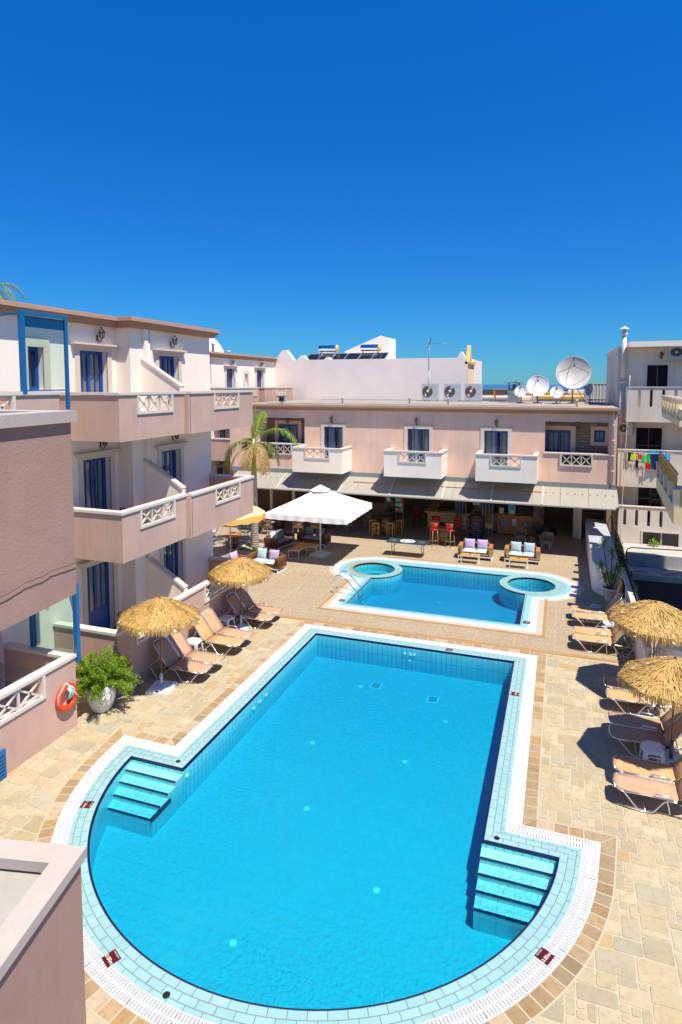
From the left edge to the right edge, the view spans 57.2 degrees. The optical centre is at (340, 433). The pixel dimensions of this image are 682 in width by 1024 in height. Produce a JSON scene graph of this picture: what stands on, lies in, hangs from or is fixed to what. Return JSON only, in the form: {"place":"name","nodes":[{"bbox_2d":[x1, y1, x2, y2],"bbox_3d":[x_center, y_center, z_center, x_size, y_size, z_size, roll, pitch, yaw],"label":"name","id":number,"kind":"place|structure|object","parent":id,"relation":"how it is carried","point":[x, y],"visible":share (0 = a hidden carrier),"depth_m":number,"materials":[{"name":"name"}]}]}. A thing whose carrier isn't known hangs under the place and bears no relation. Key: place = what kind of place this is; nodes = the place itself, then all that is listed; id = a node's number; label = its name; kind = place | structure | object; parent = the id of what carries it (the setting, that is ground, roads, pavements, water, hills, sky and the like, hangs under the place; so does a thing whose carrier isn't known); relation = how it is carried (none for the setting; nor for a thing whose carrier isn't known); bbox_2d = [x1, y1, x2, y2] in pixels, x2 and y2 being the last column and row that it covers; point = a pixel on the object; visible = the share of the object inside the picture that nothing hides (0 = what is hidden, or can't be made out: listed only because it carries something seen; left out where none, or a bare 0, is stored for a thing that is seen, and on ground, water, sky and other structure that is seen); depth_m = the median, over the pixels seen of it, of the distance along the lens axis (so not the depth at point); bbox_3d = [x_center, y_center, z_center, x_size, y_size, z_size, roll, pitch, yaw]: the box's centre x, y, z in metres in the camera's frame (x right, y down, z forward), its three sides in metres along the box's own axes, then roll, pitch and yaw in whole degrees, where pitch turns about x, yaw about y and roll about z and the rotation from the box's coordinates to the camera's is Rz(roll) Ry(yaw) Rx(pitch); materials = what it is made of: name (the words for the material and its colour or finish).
{"place":"outdoors","nodes":[
{"label":"outdoors","id":0,"kind":"place"},
{"bbox_2d":[0,410,86,1023],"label":"balcony tower","id":1,"kind":"structure","parent":0,"point":[42,976],"depth_m":3.94,"materials":[{"name":"pink paint"}]},
{"bbox_2d":[0,563,681,1023],"bbox_3d":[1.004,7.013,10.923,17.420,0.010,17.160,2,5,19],"label":"flagstone paving","id":2,"kind":"structure","parent":0,"point":[562,723],"depth_m":11.91,"materials":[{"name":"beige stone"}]},
{"bbox_2d":[0,282,25,301],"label":"palm tree","id":3,"kind":"object","parent":2,"relation":"on","point":[7,287],"visible":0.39,"depth_m":33.79,"materials":[{"name":"green plant"}]},
{"bbox_2d":[76,644,142,712],"bbox_3d":[-5.758,5.902,15.101,1.741,1.553,1.854,2,5,19],"label":"potted shrub","id":4,"kind":"object","parent":2,"relation":"on","point":[102,678],"visible":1,"depth_m":14.87,"materials":[{"name":"green plant"}]},
{"bbox_2d":[0,299,253,780],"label":"hotel building","id":5,"kind":"structure","parent":2,"relation":"on","point":[150,407],"depth_m":17.65,"materials":[{"name":"pink paint"}]},
{"bbox_2d":[28,347,38,389],"bbox_3d":[-7.774,-1.619,15.599,0.070,1.100,0.500,2,5,19],"label":"window","id":6,"kind":"structure","parent":5,"relation":"in","point":[35,349],"depth_m":15.73,"materials":[{"name":"blue paint"}]},
{"bbox_2d":[0,309,69,409],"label":"wind screen","id":7,"kind":"object","parent":5,"relation":"on","point":[61,324],"visible":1,"depth_m":12.99,"materials":[{"name":"blue metal"}]},
{"bbox_2d":[29,583,80,662],"bbox_3d":[-6.646,4.308,14.481,1.335,1.840,0.125,1,5,17],"label":"wind screen","id":8,"kind":"object","parent":5,"relation":"attached to","point":[76,625],"visible":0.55,"depth_m":14.31,"materials":[{"name":"blue metal"}]},
{"bbox_2d":[55,682,78,711],"bbox_3d":[-6.137,5.883,14.016,0.178,0.680,0.632,2,5,19],"label":"life ring","id":9,"kind":"object","parent":5,"relation":"hanging from","point":[71,687],"visible":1,"depth_m":13.96,"materials":[{"name":"orange plastic"}]},
{"bbox_2d":[80,350,102,391],"bbox_3d":[-7.101,-1.248,17.571,0.090,2.150,1.100,2,5,19],"label":"french door","id":10,"kind":"structure","parent":5,"relation":"in","point":[89,371],"depth_m":17.69,"materials":[{"name":"blue paint"}]},
{"bbox_2d":[83,457,106,509],"bbox_3d":[-7.101,1.752,17.809,0.090,2.150,1.100,2,5,19],"label":"french door","id":11,"kind":"structure","parent":5,"relation":"in","point":[88,464],"depth_m":17.95,"materials":[{"name":"blue paint"}]},
{"bbox_2d":[87,562,109,627],"bbox_3d":[-7.101,4.753,18.047,0.090,2.150,1.100,2,5,19],"label":"french door","id":12,"kind":"structure","parent":5,"relation":"in","point":[99,617],"depth_m":18.20,"materials":[{"name":"blue paint"}]},
{"bbox_2d":[159,356,173,377],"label":"french door","id":13,"kind":"structure","parent":5,"relation":"in","point":[164,361],"depth_m":20.19,"materials":[{"name":"blue paint"}]},
{"bbox_2d":[161,449,175,478],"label":"french door","id":14,"kind":"structure","parent":5,"relation":"in","point":[166,455],"depth_m":20.45,"materials":[{"name":"blue paint"}]},
{"bbox_2d":[164,542,177,576],"bbox_3d":[-5.690,4.570,20.538,0.090,2.120,1.050,2,5,19],"label":"french door","id":15,"kind":"structure","parent":5,"relation":"in","point":[173,549],"depth_m":20.72,"materials":[{"name":"blue paint"}]},
{"bbox_2d":[116,595,199,695],"bbox_3d":[-4.642,5.363,16.036,2.050,2.480,2.042,-1,5,-13],"label":"thatched umbrella","id":16,"kind":"object","parent":2,"relation":"on","point":[160,614],"visible":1,"depth_m":15.54,"materials":[{"name":"plant"}]},
{"bbox_2d":[149,636,212,682],"bbox_3d":[-4.276,6.056,16.797,1.707,0.962,0.642,2,5,19],"label":"sun lounger","id":17,"kind":"object","parent":2,"relation":"on","point":[170,656],"visible":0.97,"depth_m":16.81,"materials":[{"name":"beige fabric"}]},
{"bbox_2d":[167,628,224,666],"bbox_3d":[-4.057,6.012,17.358,1.707,0.962,0.642,2,5,19],"label":"sun lounger","id":18,"kind":"object","parent":2,"relation":"on","point":[181,644],"visible":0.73,"depth_m":17.39,"materials":[{"name":"beige fabric"}]},
{"bbox_2d":[190,613,244,654],"bbox_3d":[-3.675,5.922,18.488,1.707,0.962,0.642,2,5,19],"label":"sun lounger","id":19,"kind":"object","parent":2,"relation":"on","point":[204,630],"visible":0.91,"depth_m":18.49,"materials":[{"name":"beige fabric"}]},
{"bbox_2d":[198,607,253,638],"bbox_3d":[-3.494,5.878,19.040,1.707,0.962,0.642,2,5,19],"label":"sun lounger","id":20,"kind":"object","parent":2,"relation":"on","point":[212,619],"visible":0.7,"depth_m":19.11,"materials":[{"name":"beige fabric"}]},
{"bbox_2d":[207,556,271,629],"bbox_3d":[-3.223,5.089,20.117,2.042,2.380,2.056,2,5,19],"label":"thatched umbrella","id":21,"kind":"object","parent":2,"relation":"on","point":[240,571],"visible":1,"depth_m":19.59,"materials":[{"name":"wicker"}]},
{"bbox_2d":[224,592,275,628],"bbox_3d":[-2.981,5.768,20.435,1.707,0.962,0.642,2,5,19],"label":"sun lounger","id":22,"kind":"object","parent":2,"relation":"on","point":[233,599],"visible":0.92,"depth_m":20.45,"materials":[{"name":"beige fabric"}]},
{"bbox_2d":[209,338,292,473],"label":"hotel wing","id":23,"kind":"structure","parent":2,"relation":"on","point":[233,371],"depth_m":40.47,"materials":[{"name":"white paint"}]},
{"bbox_2d":[232,586,282,621],"bbox_3d":[-2.796,5.721,21.022,1.707,0.962,0.642,2,5,20],"label":"sun lounger","id":24,"kind":"object","parent":2,"relation":"on","point":[248,602],"visible":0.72,"depth_m":21.08,"materials":[{"name":"beige fabric"}]},
{"bbox_2d":[36,620,617,1023],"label":"swimming pool","id":25,"kind":"structure","parent":2,"relation":"in","point":[572,900],"depth_m":11.20,"materials":[{"name":"liquid"}]},
{"bbox_2d":[90,636,552,1008],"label":"pool water","id":26,"kind":"structure","parent":25,"relation":"in","point":[334,765],"depth_m":13.57,"materials":[{"name":"blue liquid"}]},
{"bbox_2d":[213,510,586,558],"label":"smooth deck","id":27,"kind":"structure","parent":2,"relation":"on","point":[565,543],"depth_m":32.57,"materials":[{"name":"beige tile"}]},
{"bbox_2d":[224,533,241,548],"bbox_3d":[-5.197,5.177,30.118,0.840,0.628,0.840,2,5,19],"label":"barrel table","id":28,"kind":"object","parent":27,"relation":"on","point":[235,542],"visible":0.96,"depth_m":29.94,"materials":[{"name":"brown wood"}]},
{"bbox_2d":[222,506,264,552],"bbox_3d":[-4.963,4.284,27.997,3.160,2.750,3.160,2,5,19],"label":"parasol","id":29,"kind":"object","parent":27,"relation":"on","point":[255,516],"visible":0.23,"depth_m":26.95,"materials":[{"name":"yellow fabric"}]},
{"bbox_2d":[232,543,272,553],"bbox_3d":[-4.134,5.383,29.785,1.537,0.441,1.550,2,5,19],"label":"palm planter","id":30,"kind":"object","parent":27,"relation":"on","point":[246,548],"visible":0.65,"depth_m":29.46,"materials":[{"name":"white paint"}]},
{"bbox_2d":[222,407,298,547],"bbox_3d":[-3.910,1.520,29.643,3.918,8.000,2.118,4,6,39],"label":"palm tree","id":31,"kind":"object","parent":30,"relation":"in","point":[262,463],"visible":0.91,"depth_m":29.68,"materials":[{"name":"green plant"}]},
{"bbox_2d":[264,528,294,550],"bbox_3d":[-2.959,5.081,30.114,0.770,0.821,1.515,3,5,31],"label":"wicker sofa","id":32,"kind":"object","parent":27,"relation":"on","point":[274,540],"visible":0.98,"depth_m":29.89,"materials":[{"name":"wicker"}]},
{"bbox_2d":[378,514,395,534],"bbox_3d":[2.410,4.792,32.874,0.920,0.955,0.920,2,5,19],"label":"barrel table","id":33,"kind":"object","parent":27,"relation":"on","point":[386,518],"visible":0.84,"depth_m":32.68,"materials":[{"name":"brown wood"}]},
{"bbox_2d":[395,498,403,526],"bbox_3d":[3.106,4.178,33.449,0.430,2.100,0.295,2,5,19],"label":"snack rack","id":34,"kind":"object","parent":27,"relation":"on","point":[399,504],"visible":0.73,"depth_m":33.41,"materials":[{"name":"multicoloured metal"}]},
{"bbox_2d":[230,400,619,540],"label":"bar building","id":35,"kind":"structure","parent":27,"relation":"on","point":[573,446],"depth_m":31.29,"materials":[{"name":"paint"}]},
{"bbox_2d":[280,425,296,442],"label":"french door","id":36,"kind":"structure","parent":35,"relation":"in","point":[293,427],"depth_m":35.17,"materials":[{"name":"blue paint"}]},
{"bbox_2d":[325,427,342,457],"bbox_3d":[-0.342,0.673,33.239,1.050,2.120,0.090,2,5,19],"label":"french door","id":37,"kind":"structure","parent":35,"relation":"in","point":[332,433],"depth_m":33.20,"materials":[{"name":"blue paint"}]},
{"bbox_2d":[408,429,428,461],"bbox_3d":[3.963,0.793,31.726,1.120,2.120,0.090,2,5,19],"label":"french door","id":38,"kind":"structure","parent":35,"relation":"in","point":[415,432],"depth_m":31.71,"materials":[{"name":"blue paint"}]},
{"bbox_2d":[234,471,618,510],"bbox_3d":[3.201,2.692,31.189,19.500,0.739,1.430,2,5,19],"label":"awning","id":39,"kind":"object","parent":35,"relation":"attached to","point":[582,498],"visible":0.95,"depth_m":30.36,"materials":[{"name":"beige fabric"}]},
{"bbox_2d":[282,399,571,406],"bbox_3d":[4.937,-1.883,37.271,16.504,0.030,9.509,2,5,19],"label":"flat roof","id":40,"kind":"object","parent":35,"relation":"on","point":[436,404],"visible":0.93,"depth_m":34.52,"materials":[{"name":"grey concrete"}]},
{"bbox_2d":[422,384,438,400],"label":"air conditioner","id":41,"kind":"object","parent":35,"relation":"on","point":[430,391],"visible":1,"depth_m":40.40,"materials":[{"name":"grey metal"}]},
{"bbox_2d":[444,384,461,400],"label":"air conditioner","id":42,"kind":"object","parent":35,"relation":"on","point":[452,391],"visible":0.99,"depth_m":40.12,"materials":[{"name":"grey metal"}]},
{"bbox_2d":[464,384,481,400],"bbox_3d":[8.482,-2.650,40.055,1.081,1.127,0.440,2,5,19],"label":"air conditioner","id":43,"kind":"object","parent":35,"relation":"on","point":[472,391],"visible":1,"depth_m":39.88,"materials":[{"name":"grey metal"}]},
{"bbox_2d":[484,431,507,464],"bbox_3d":[7.556,0.894,30.463,1.120,2.120,0.090,2,5,19],"label":"french door","id":44,"kind":"structure","parent":35,"relation":"in","point":[490,437],"depth_m":30.44,"materials":[{"name":"blue paint"}]},
{"bbox_2d":[505,382,522,401],"bbox_3d":[10.543,-2.530,38.085,1.000,1.200,0.800,2,5,19],"label":"roof cowl","id":45,"kind":"object","parent":35,"relation":"on","point":[512,397],"visible":0.83,"depth_m":37.85,"materials":[{"name":"grey metal"}]},
{"bbox_2d":[514,385,526,402],"bbox_3d":[10.436,-2.286,36.096,0.621,1.049,0.666,-2,5,-28],"label":"satellite dish","id":46,"kind":"object","parent":35,"relation":"on","point":[520,391],"visible":1,"depth_m":36.12,"materials":[{"name":"white paint"}]},
{"bbox_2d":[526,375,548,402],"bbox_3d":[11.311,-2.557,35.952,1.025,1.611,0.862,-2,5,-23],"label":"satellite dish","id":47,"kind":"object","parent":35,"relation":"on","point":[537,385],"visible":0.99,"depth_m":36.04,"materials":[{"name":"white paint"}]},
{"bbox_2d":[550,386,563,403],"bbox_3d":[12.076,-2.182,35.094,0.647,0.999,0.652,-2,5,-22],"label":"satellite dish","id":48,"kind":"object","parent":35,"relation":"on","point":[556,392],"visible":1,"depth_m":35.08,"materials":[{"name":"white paint"}]},
{"bbox_2d":[547,430,570,451],"bbox_3d":[10.594,0.894,30.462,1.070,2.120,0.090,2,5,19],"label":"french door","id":49,"kind":"structure","parent":35,"relation":"in","point":[553,437],"depth_m":30.42,"materials":[{"name":"blue paint"}]},
{"bbox_2d":[555,356,591,403],"bbox_3d":[13.276,-3.062,35.536,1.558,2.686,1.486,-3,5,-31],"label":"satellite dish","id":50,"kind":"object","parent":35,"relation":"on","point":[573,372],"visible":0.98,"depth_m":35.59,"materials":[{"name":"white metal"}]},
{"bbox_2d":[587,383,605,401],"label":"roof railing","id":51,"kind":"object","parent":35,"relation":"on","point":[598,393],"visible":0.38,"depth_m":41.96,"materials":[{"name":"white metal"}]},
{"bbox_2d":[594,430,604,441],"bbox_3d":[12.319,0.099,29.789,0.490,0.570,0.089,2,5,19],"label":"window","id":52,"kind":"structure","parent":35,"relation":"in","point":[599,435],"depth_m":29.79,"materials":[{"name":"blue paint"}]},
{"bbox_2d":[420,500,470,534],"bbox_3d":[6.106,4.575,34.698,2.650,1.110,3.980,2,5,19],"label":"bar counter","id":53,"kind":"object","parent":27,"relation":"on","point":[447,516],"visible":0.66,"depth_m":33.11,"materials":[{"name":"brown wood"}]},
{"bbox_2d":[439,522,453,543],"bbox_3d":[5.119,4.943,30.971,0.920,0.955,0.920,2,5,19],"label":"barrel table","id":54,"kind":"object","parent":27,"relation":"on","point":[443,537],"visible":0.72,"depth_m":30.76,"materials":[{"name":"brown wood"}]},
{"bbox_2d":[468,516,483,538],"bbox_3d":[6.886,4.755,31.881,0.740,1.198,0.105,2,5,19],"label":"menu board","id":55,"kind":"object","parent":27,"relation":"on","point":[476,525],"visible":1,"depth_m":31.86,"materials":[{"name":"black"}]},
{"bbox_2d":[483,512,532,534],"bbox_3d":[8.800,4.714,32.948,2.600,1.010,0.800,2,5,19],"label":"bar counter","id":56,"kind":"object","parent":27,"relation":"on","point":[505,523],"visible":0.91,"depth_m":32.63,"materials":[{"name":"brown wood"}]},
{"bbox_2d":[513,527,527,541],"bbox_3d":[8.906,5.055,31.047,0.720,0.721,0.670,0,5,-6],"label":"tub chair","id":57,"kind":"object","parent":27,"relation":"on","point":[520,532],"visible":0.94,"depth_m":31.14,"materials":[{"name":"beige wicker"}]},
{"bbox_2d":[539,532,554,549],"bbox_3d":[9.902,5.133,30.064,0.720,0.721,0.670,3,5,34],"label":"tub chair","id":58,"kind":"object","parent":27,"relation":"on","point":[546,537],"visible":1,"depth_m":30.13,"materials":[{"name":"beige wicker"}]},
{"bbox_2d":[248,534,635,661],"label":"speckled deck","id":59,"kind":"structure","parent":2,"relation":"on","point":[302,586],"depth_m":23.42,"materials":[{"name":"tile"}]},
{"bbox_2d":[247,548,286,572],"bbox_3d":[-3.189,5.356,26.646,1.565,0.821,0.770,2,5,23],"label":"wicker sofa","id":60,"kind":"object","parent":59,"relation":"on","point":[276,560],"visible":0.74,"depth_m":26.58,"materials":[{"name":"brown wicker"}]},
{"bbox_2d":[288,542,319,558],"bbox_3d":[-1.687,5.396,28.840,1.008,0.400,1.428,2,5,19],"label":"corner table","id":61,"kind":"object","parent":59,"relation":"on","point":[300,546],"visible":0.93,"depth_m":28.91,"materials":[{"name":"orange wood"}]},
{"bbox_2d":[297,526,330,547],"bbox_3d":[-1.332,5.035,30.696,1.515,0.821,0.770,2,5,21],"label":"wicker sofa","id":62,"kind":"object","parent":59,"relation":"on","point":[305,535],"visible":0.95,"depth_m":30.63,"materials":[{"name":"wicker"}]},
{"bbox_2d":[264,485,371,558],"bbox_3d":[-0.948,3.956,28.656,3.878,3.300,3.876,2,5,19],"label":"parasol","id":63,"kind":"object","parent":59,"relation":"on","point":[320,504],"visible":1,"depth_m":27.53,"materials":[{"name":"white fabric"}]},
{"bbox_2d":[386,538,428,557],"bbox_3d":[3.066,5.259,28.744,1.860,0.679,0.760,2,5,19],"label":"folding table","id":64,"kind":"object","parent":59,"relation":"on","point":[423,543],"visible":1,"depth_m":28.63,"materials":[{"name":"grey"}]},
{"bbox_2d":[275,614,626,663],"bbox_3d":[1.540,6.293,19.962,14.400,0.012,0.180,2,5,19],"label":"tile strip","id":65,"kind":"object","parent":59,"relation":"on","point":[482,643],"visible":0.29,"depth_m":19.20,"materials":[{"name":"beige tile"}]},
{"bbox_2d":[318,556,583,636],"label":"pool","id":66,"kind":"structure","parent":59,"relation":"in","point":[531,618],"depth_m":24.88,"materials":[{"name":"tile"}]},
{"bbox_2d":[334,571,363,604],"bbox_3d":[0.282,5.952,23.657,1.040,1.352,0.657,2,5,19],"label":"pool ladder","id":67,"kind":"object","parent":66,"relation":"attached to","point":[358,598],"visible":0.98,"depth_m":23.54,"materials":[{"name":"silver metal"}]},
{"bbox_2d":[347,566,522,623],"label":"pool water","id":68,"kind":"structure","parent":66,"relation":"in","point":[404,586],"depth_m":23.46,"materials":[{"name":"blue liquid"}]},
{"bbox_2d":[458,538,492,560],"bbox_3d":[6.108,5.221,28.345,1.515,0.821,0.770,2,5,18],"label":"wicker sofa","id":69,"kind":"object","parent":59,"relation":"on","point":[482,548],"visible":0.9,"depth_m":28.29,"materials":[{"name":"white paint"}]},
{"bbox_2d":[504,541,539,564],"bbox_3d":[8.062,5.265,27.785,1.515,0.821,0.770,2,5,19],"label":"wicker sofa","id":70,"kind":"object","parent":59,"relation":"on","point":[528,550],"visible":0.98,"depth_m":27.73,"materials":[{"name":"white fabric"}]},
{"bbox_2d":[570,593,622,621],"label":"sun lounger","id":71,"kind":"object","parent":59,"relation":"on","point":[607,608],"visible":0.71,"depth_m":20.84,"materials":[{"name":"beige fabric"}]},
{"bbox_2d":[572,599,625,627],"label":"sun lounger","id":72,"kind":"object","parent":59,"relation":"on","point":[590,616],"visible":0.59,"depth_m":20.30,"materials":[{"name":"beige fabric"}]},
{"bbox_2d":[572,629,634,657],"bbox_3d":[7.728,5.926,18.443,1.707,0.962,0.642,2,5,20],"label":"sun lounger","id":73,"kind":"object","parent":59,"relation":"on","point":[600,639],"visible":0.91,"depth_m":18.43,"materials":[{"name":"beige fabric"}]},
{"bbox_2d":[573,624,633,648],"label":"sun lounger","id":74,"kind":"object","parent":59,"relation":"on","point":[588,630],"visible":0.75,"depth_m":19.07,"materials":[{"name":"beige fabric"}]},
{"bbox_2d":[593,536,625,601],"bbox_3d":[9.774,4.902,22.727,1.287,2.340,0.968,2,5,19],"label":"yucca plant","id":75,"kind":"object","parent":59,"relation":"on","point":[609,590],"visible":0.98,"depth_m":22.68,"materials":[{"name":"green plant"}]},
{"bbox_2d":[585,519,653,710],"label":"divider wall","id":76,"kind":"structure","parent":59,"relation":"on","point":[595,530],"depth_m":24.75,"materials":[{"name":"white paint"}]},
{"bbox_2d":[620,567,651,655],"bbox_3d":[9.039,5.272,19.345,0.160,0.250,7.400,2,5,19],"label":"white slat fence","id":77,"kind":"object","parent":76,"relation":"on","point":[647,646],"visible":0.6,"depth_m":19.96,"materials":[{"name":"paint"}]},
{"bbox_2d":[603,677,631,702],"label":"sun lounger","id":78,"kind":"object","parent":2,"relation":"on","point":[609,682],"visible":0.16,"depth_m":15.76,"materials":[{"name":"beige fabric"}]},
{"bbox_2d":[605,688,669,714],"bbox_3d":[7.276,6.199,15.005,1.707,0.962,0.642,2,5,18],"label":"sun lounger","id":79,"kind":"object","parent":2,"relation":"on","point":[623,695],"visible":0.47,"depth_m":15.05,"materials":[{"name":"beige fabric"}]},
{"bbox_2d":[607,600,681,656],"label":"thatched umbrella","id":80,"kind":"object","parent":2,"relation":"on","point":[654,620],"visible":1,"depth_m":15.27,"materials":[{"name":"plant"}]},
{"bbox_2d":[608,705,681,748],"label":"sun lounger","id":81,"kind":"object","parent":2,"relation":"on","point":[631,720],"visible":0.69,"depth_m":13.95,"materials":[{"name":"beige fabric"}]},
{"bbox_2d":[609,715,681,757],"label":"sun lounger","id":82,"kind":"object","parent":2,"relation":"on","point":[632,734],"visible":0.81,"depth_m":13.38,"materials":[{"name":"beige fabric"}]},
{"bbox_2d":[612,755,681,781],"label":"sun lounger","id":83,"kind":"object","parent":2,"relation":"on","point":[640,767],"visible":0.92,"depth_m":12.27,"materials":[{"name":"beige fabric"}]},
{"bbox_2d":[613,772,681,812],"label":"sun lounger","id":84,"kind":"object","parent":2,"relation":"on","point":[650,787],"visible":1,"depth_m":11.69,"materials":[{"name":"beige fabric"}]},
{"bbox_2d":[615,656,681,776],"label":"thatched umbrella","id":85,"kind":"object","parent":2,"relation":"on","point":[657,679],"visible":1,"depth_m":12.36,"materials":[{"name":"plant"}]},
{"bbox_2d":[638,741,664,762],"bbox_3d":[6.402,6.646,12.856,0.450,0.425,0.420,1,5,16],"label":"plastic stool","id":86,"kind":"object","parent":2,"relation":"on","point":[647,748],"visible":0.88,"depth_m":12.77,"materials":[{"name":"white plastic"}]},
{"bbox_2d":[651,640,669,712],"bbox_3d":[9.584,6.064,15.679,3.000,1.150,2.550,2,5,19],"label":"planter ledge","id":87,"kind":"object","parent":2,"relation":"on","point":[652,656],"visible":0.04,"depth_m":17.00,"materials":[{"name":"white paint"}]},
{"bbox_2d":[0,0,681,384],"label":"sky","id":88,"kind":"structure","parent":0,"point":[502,179],"materials":[{"name":"blue"}]},
{"bbox_2d":[275,336,481,399],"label":"white building","id":89,"kind":"structure","parent":0,"point":[390,376],"depth_m":43.88,"materials":[{"name":"paint"}]},
{"bbox_2d":[318,345,338,357],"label":"solar water tank","id":90,"kind":"object","parent":89,"relation":"on","point":[328,348],"visible":0.9,"depth_m":48.76,"materials":[{"name":"silver metal"}]},
{"bbox_2d":[360,344,380,356],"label":"solar water tank","id":91,"kind":"object","parent":89,"relation":"on","point":[371,348],"visible":0.9,"depth_m":47.61,"materials":[{"name":"silver metal"}]},
{"bbox_2d":[146,389,660,857],"bbox_3d":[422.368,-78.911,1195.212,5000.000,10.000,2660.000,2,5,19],"label":"land","id":92,"kind":"structure","parent":0,"point":[491,392],"depth_m":1181.66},
{"bbox_2d":[481,396,535,400],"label":"house","id":93,"kind":"structure","parent":92,"relation":"on","point":[491,398],"depth_m":68.25,"materials":[{"name":"white paint"}]},
{"bbox_2d":[538,395,586,401],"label":"house","id":94,"kind":"structure","parent":92,"relation":"on","point":[551,398],"depth_m":54.59,"materials":[{"name":"beige paint"}]},
{"bbox_2d":[605,326,681,546],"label":"apartment block","id":95,"kind":"structure","parent":92,"relation":"on","point":[651,371],"depth_m":31.49,"materials":[{"name":"white paint"}]},
{"bbox_2d":[618,422,632,435],"bbox_3d":[14.525,-0.256,31.948,0.649,0.676,0.264,2,5,19],"label":"air conditioner","id":96,"kind":"object","parent":95,"relation":"attached to","point":[622,426],"visible":0.94,"depth_m":31.85,"materials":[{"name":"grey metal"}]},
{"bbox_2d":[634,362,670,523],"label":"window frames","id":97,"kind":"structure","parent":95,"relation":"in","point":[667,363],"depth_m":31.69,"materials":[{"name":"white paint"}]},
{"bbox_2d":[649,488,660,522],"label":"brown door","id":98,"kind":"structure","parent":95,"relation":"in","point":[655,500],"depth_m":32.01,"materials":[{"name":"brown wood"}]},
{"bbox_2d":[668,346,681,359],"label":"air conditioner","id":99,"kind":"object","parent":95,"relation":"attached to","point":[674,352],"visible":1,"depth_m":30.76,"materials":[{"name":"grey metal"}]},
{"bbox_2d":[622,543,681,610],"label":"courtyard wall","id":100,"kind":"structure","parent":92,"relation":"on","point":[656,575],"depth_m":26.49,"materials":[{"name":"white paint"}]},
{"bbox_2d":[482,385,586,389],"bbox_3d":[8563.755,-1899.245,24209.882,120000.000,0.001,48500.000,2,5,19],"label":"sea","id":101,"kind":"structure","parent":0,"point":[506,387],"depth_m":4171.06,"materials":[{"name":"blue liquid"}]},
{"bbox_2d":[656,395,681,525],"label":"balcony house","id":102,"kind":"structure","parent":0,"point":[669,489],"depth_m":20.64,"materials":[{"name":"white paint"}]},
{"bbox_3d":[15.834,7.174,28.570,6.700,3.099,30.820,2,5,19],"label":"retaining wall","id":103,"kind":"object","parent":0,"visible":0},
{"bbox_2d":[610,512,639,600],"bbox_3d":[11.043,5.269,24.593,0.090,1.925,13.801,2,5,19],"label":"metal fence","id":104,"kind":"object","parent":103,"relation":"on","point":[622,556],"visible":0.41,"depth_m":24.35,"materials":[{"name":"black"}]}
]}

